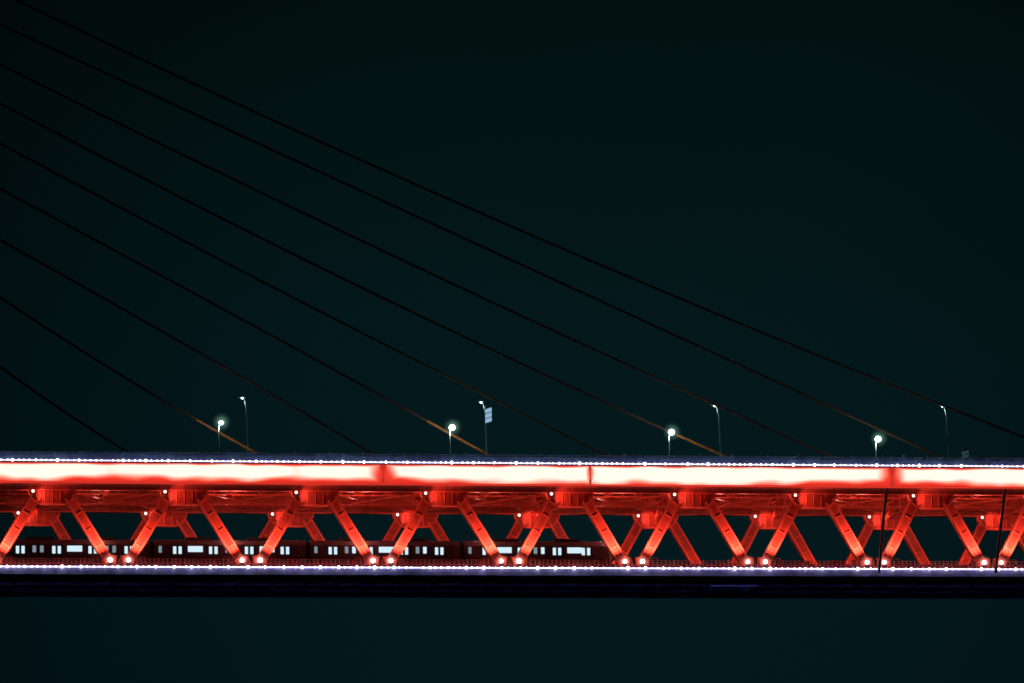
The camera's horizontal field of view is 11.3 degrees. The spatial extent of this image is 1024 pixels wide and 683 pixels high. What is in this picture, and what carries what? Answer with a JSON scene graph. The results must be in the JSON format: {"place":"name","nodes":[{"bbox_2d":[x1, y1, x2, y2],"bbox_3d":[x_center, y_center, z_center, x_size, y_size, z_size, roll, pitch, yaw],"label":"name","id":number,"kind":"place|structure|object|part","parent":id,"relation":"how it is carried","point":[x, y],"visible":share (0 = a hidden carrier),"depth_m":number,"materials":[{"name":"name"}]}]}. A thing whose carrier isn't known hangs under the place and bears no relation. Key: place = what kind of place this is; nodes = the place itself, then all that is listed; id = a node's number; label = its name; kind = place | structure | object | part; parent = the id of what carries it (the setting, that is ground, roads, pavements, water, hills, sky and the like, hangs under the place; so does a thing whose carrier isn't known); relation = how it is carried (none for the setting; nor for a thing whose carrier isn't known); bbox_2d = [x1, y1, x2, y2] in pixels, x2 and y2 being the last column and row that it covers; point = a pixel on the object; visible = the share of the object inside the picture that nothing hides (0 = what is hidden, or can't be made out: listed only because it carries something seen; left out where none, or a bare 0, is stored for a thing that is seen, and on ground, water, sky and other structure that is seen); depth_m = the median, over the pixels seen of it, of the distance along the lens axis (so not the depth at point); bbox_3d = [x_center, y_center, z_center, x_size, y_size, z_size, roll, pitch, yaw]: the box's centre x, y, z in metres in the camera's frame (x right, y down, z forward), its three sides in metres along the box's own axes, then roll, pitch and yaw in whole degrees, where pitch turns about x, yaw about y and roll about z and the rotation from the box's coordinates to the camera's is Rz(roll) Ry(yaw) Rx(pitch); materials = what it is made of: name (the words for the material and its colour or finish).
{"place":"outdoors","nodes":[
{"label":"outdoors","id":0,"kind":"place"},
{"bbox_2d":[7,556,1015,564],"bbox_3d":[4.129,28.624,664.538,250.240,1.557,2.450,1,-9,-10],"label":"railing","id":1,"kind":"object","parent":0,"point":[414,560],"visible":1,"depth_m":663.12,"materials":[{"name":"metal"}]},
{"bbox_2d":[0,567,1023,598],"bbox_3d":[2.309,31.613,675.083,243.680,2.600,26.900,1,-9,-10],"label":"rail deck","id":2,"kind":"structure","parent":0,"point":[430,583],"depth_m":670.26,"materials":[{"name":"paint"}]},
{"bbox_2d":[0,537,611,563],"bbox_3d":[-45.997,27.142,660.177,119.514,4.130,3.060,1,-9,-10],"label":"metro train","id":3,"kind":"object","parent":2,"relation":"on","point":[424,550],"visible":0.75,"depth_m":662.31,"materials":[{"name":"metal"}]},
{"bbox_3d":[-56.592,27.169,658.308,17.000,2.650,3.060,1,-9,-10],"label":"windows","id":4,"kind":"part","parent":3,"relation":"part of","materials":[{"name":"white glass"}]},
{"bbox_3d":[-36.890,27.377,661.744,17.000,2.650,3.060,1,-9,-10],"label":"windows","id":5,"kind":"part","parent":3,"relation":"part of","materials":[{"name":"white glass"}]},
{"bbox_3d":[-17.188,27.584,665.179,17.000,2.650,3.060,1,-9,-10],"label":"windows","id":6,"kind":"part","parent":3,"relation":"part of","materials":[{"name":"white glass"}]},
{"bbox_3d":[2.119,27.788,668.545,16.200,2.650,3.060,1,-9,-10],"label":"windows","id":7,"kind":"part","parent":3,"relation":"part of","materials":[{"name":"white glass"}]},
{"bbox_2d":[16,490,1003,567],"bbox_3d":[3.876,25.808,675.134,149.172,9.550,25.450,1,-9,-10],"label":"floodlight fixtures","id":8,"kind":"object","parent":2,"relation":"on","point":[260,560],"visible":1,"depth_m":664.56,"materials":[{"name":"glowing white lamp"},{"name":"dark steel"}]},
{"bbox_2d":[0,484,1023,568],"bbox_3d":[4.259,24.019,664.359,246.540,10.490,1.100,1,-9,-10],"label":"front truss","id":9,"kind":"object","parent":2,"relation":"on","point":[315,496],"visible":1,"depth_m":663.41,"materials":[{"name":"red metal"}]},
{"bbox_2d":[0,461,1023,511],"bbox_3d":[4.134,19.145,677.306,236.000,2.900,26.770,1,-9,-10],"label":"edge girder","id":10,"kind":"object","parent":9,"relation":"on","point":[282,499],"visible":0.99,"depth_m":673.40,"materials":[{"name":"red metal"}]},
{"bbox_2d":[0,462,1023,486],"bbox_3d":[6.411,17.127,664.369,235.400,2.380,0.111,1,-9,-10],"label":"light band","id":11,"kind":"object","parent":10,"relation":"attached to","point":[371,473],"visible":1,"depth_m":663.12,"materials":[{"name":"white"}]},
{"bbox_2d":[0,458,1023,466],"bbox_3d":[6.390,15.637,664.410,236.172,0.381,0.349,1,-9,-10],"label":"led string","id":12,"kind":"object","parent":10,"relation":"attached to","point":[473,462],"visible":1,"depth_m":663.08,"materials":[{"name":"white plastic"}]},
{"bbox_3d":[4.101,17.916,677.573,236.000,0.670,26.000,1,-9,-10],"label":"road deck","id":13,"kind":"structure","parent":10,"relation":"on","visible":0},
{"bbox_2d":[218,421,223,452],"bbox_3d":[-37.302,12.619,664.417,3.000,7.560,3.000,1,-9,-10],"label":"street lamp","id":14,"kind":"object","parent":13,"relation":"on","point":[220,423],"visible":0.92,"depth_m":664.96,"materials":[{"name":"metal"}]},
{"bbox_2d":[239,396,247,452],"bbox_3d":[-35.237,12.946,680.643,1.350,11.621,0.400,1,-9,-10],"label":"street lamp","id":15,"kind":"object","parent":13,"relation":"on","point":[242,397],"visible":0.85,"depth_m":680.98,"materials":[{"name":"metal"}]},
{"bbox_2d":[449,425,455,453],"bbox_3d":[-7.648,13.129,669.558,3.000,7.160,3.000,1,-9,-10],"label":"street lamp","id":16,"kind":"object","parent":13,"relation":"on","point":[451,427],"visible":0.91,"depth_m":670.02,"materials":[{"name":"metal"}]},
{"bbox_2d":[196,419,728,456],"bbox_3d":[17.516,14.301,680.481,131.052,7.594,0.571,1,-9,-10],"label":"cable sleeves","id":17,"kind":"object","parent":13,"relation":"on","point":[436,426],"visible":0.31,"depth_m":676.18,"materials":[{"name":"orange paint"}]},
{"bbox_2d":[478,400,486,451],"bbox_3d":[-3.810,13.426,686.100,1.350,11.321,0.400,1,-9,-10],"label":"street lamp","id":18,"kind":"object","parent":13,"relation":"on","point":[481,401],"visible":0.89,"depth_m":686.41,"materials":[{"name":"metal"}]},
{"bbox_2d":[485,405,491,449],"bbox_3d":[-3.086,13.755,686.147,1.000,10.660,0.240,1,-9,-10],"label":"road sign","id":19,"kind":"object","parent":13,"relation":"on","point":[488,414],"visible":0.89,"depth_m":686.61,"materials":[{"name":"metal"}]},
{"bbox_2d":[0,451,1023,465],"bbox_3d":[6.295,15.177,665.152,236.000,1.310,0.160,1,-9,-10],"label":"railing","id":20,"kind":"object","parent":13,"relation":"on","point":[267,456],"visible":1,"depth_m":663.98,"materials":[{"name":"metal"}]},
{"bbox_2d":[32,449,1014,457],"bbox_3d":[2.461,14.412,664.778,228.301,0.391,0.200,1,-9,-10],"label":"parapet fittings","id":21,"kind":"object","parent":20,"relation":"on","point":[732,455],"visible":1,"depth_m":666.69,"materials":[{"name":"metal"}]},
{"bbox_2d":[0,484,1023,519],"bbox_3d":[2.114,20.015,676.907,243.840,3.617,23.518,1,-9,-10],"label":"deck floor beams","id":22,"kind":"structure","parent":13,"relation":"attached to","point":[541,498],"depth_m":678.37,"materials":[{"name":"red metal"}]},
{"bbox_2d":[668,429,674,455],"bbox_3d":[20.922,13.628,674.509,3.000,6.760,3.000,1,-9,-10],"label":"street lamp","id":23,"kind":"object","parent":13,"relation":"on","point":[671,431],"visible":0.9,"depth_m":674.95,"materials":[{"name":"metal"}]},
{"bbox_2d":[713,405,720,456],"bbox_3d":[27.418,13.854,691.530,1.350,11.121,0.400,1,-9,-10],"label":"street lamp","id":24,"kind":"object","parent":13,"relation":"on","point":[719,430],"visible":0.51,"depth_m":691.81,"materials":[{"name":"metal"}]},
{"bbox_2d":[874,436,880,457],"bbox_3d":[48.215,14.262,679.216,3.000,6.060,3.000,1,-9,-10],"label":"street lamp","id":25,"kind":"object","parent":13,"relation":"on","point":[877,438],"visible":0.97,"depth_m":679.62,"materials":[{"name":"metal"}]},
{"bbox_2d":[941,404,948,456],"bbox_3d":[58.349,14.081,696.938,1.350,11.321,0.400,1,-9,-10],"label":"street lamp","id":26,"kind":"object","parent":13,"relation":"on","point":[947,432],"visible":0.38,"depth_m":697.21,"materials":[{"name":"metal"}]},
{"bbox_2d":[961,448,968,457],"bbox_3d":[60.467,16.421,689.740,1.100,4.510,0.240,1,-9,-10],"label":"traffic sign","id":27,"kind":"object","parent":13,"relation":"on","point":[964,453],"visible":0.68,"depth_m":689.85,"materials":[{"name":"metal"}]},
{"bbox_2d":[0,507,1023,564],"bbox_3d":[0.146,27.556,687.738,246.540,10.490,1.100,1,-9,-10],"label":"truss","id":28,"kind":"object","parent":2,"relation":"on","point":[524,520],"visible":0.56,"depth_m":688.99,"materials":[{"name":"red metal"}]},
{"bbox_2d":[0,558,1023,568],"bbox_3d":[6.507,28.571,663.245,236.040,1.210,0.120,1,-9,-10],"label":"railing","id":29,"kind":"object","parent":2,"relation":"on","point":[535,564],"visible":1,"depth_m":662.15,"materials":[{"name":"metal"}]},
{"bbox_2d":[0,565,1023,569],"bbox_3d":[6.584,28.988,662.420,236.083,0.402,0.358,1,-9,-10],"label":"led string","id":30,"kind":"object","parent":2,"relation":"attached to","point":[484,567],"visible":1,"depth_m":661.45,"materials":[{"name":"white plastic"}]},
{"bbox_2d":[704,584,756,589],"bbox_3d":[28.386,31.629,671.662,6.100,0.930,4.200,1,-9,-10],"label":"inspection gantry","id":31,"kind":"object","parent":2,"relation":"on","point":[732,586],"visible":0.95,"depth_m":671.05,"materials":[{"name":"metal"}]},
{"bbox_2d":[0,0,1023,682],"label":"sky","id":32,"kind":"structure","parent":0,"point":[840,181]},
{"bbox_2d":[878,488,1006,573],"bbox_3d":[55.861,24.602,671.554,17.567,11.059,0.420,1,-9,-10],"label":"drain pipes","id":33,"kind":"object","parent":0,"point":[883,523],"visible":1,"depth_m":671.10,"materials":[{"name":"metal"}]},
{"bbox_3d":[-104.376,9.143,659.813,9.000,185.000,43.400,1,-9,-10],"label":"bridge pylon","id":34,"kind":"object","parent":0,"visible":0},
{"bbox_2d":[0,0,1023,456],"bbox_3d":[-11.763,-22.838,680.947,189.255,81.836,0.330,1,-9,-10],"label":"stay cables","id":35,"kind":"object","parent":34,"relation":"attached to","point":[356,284],"visible":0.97,"depth_m":676.82,"materials":[{"name":"black metal"}]}
]}

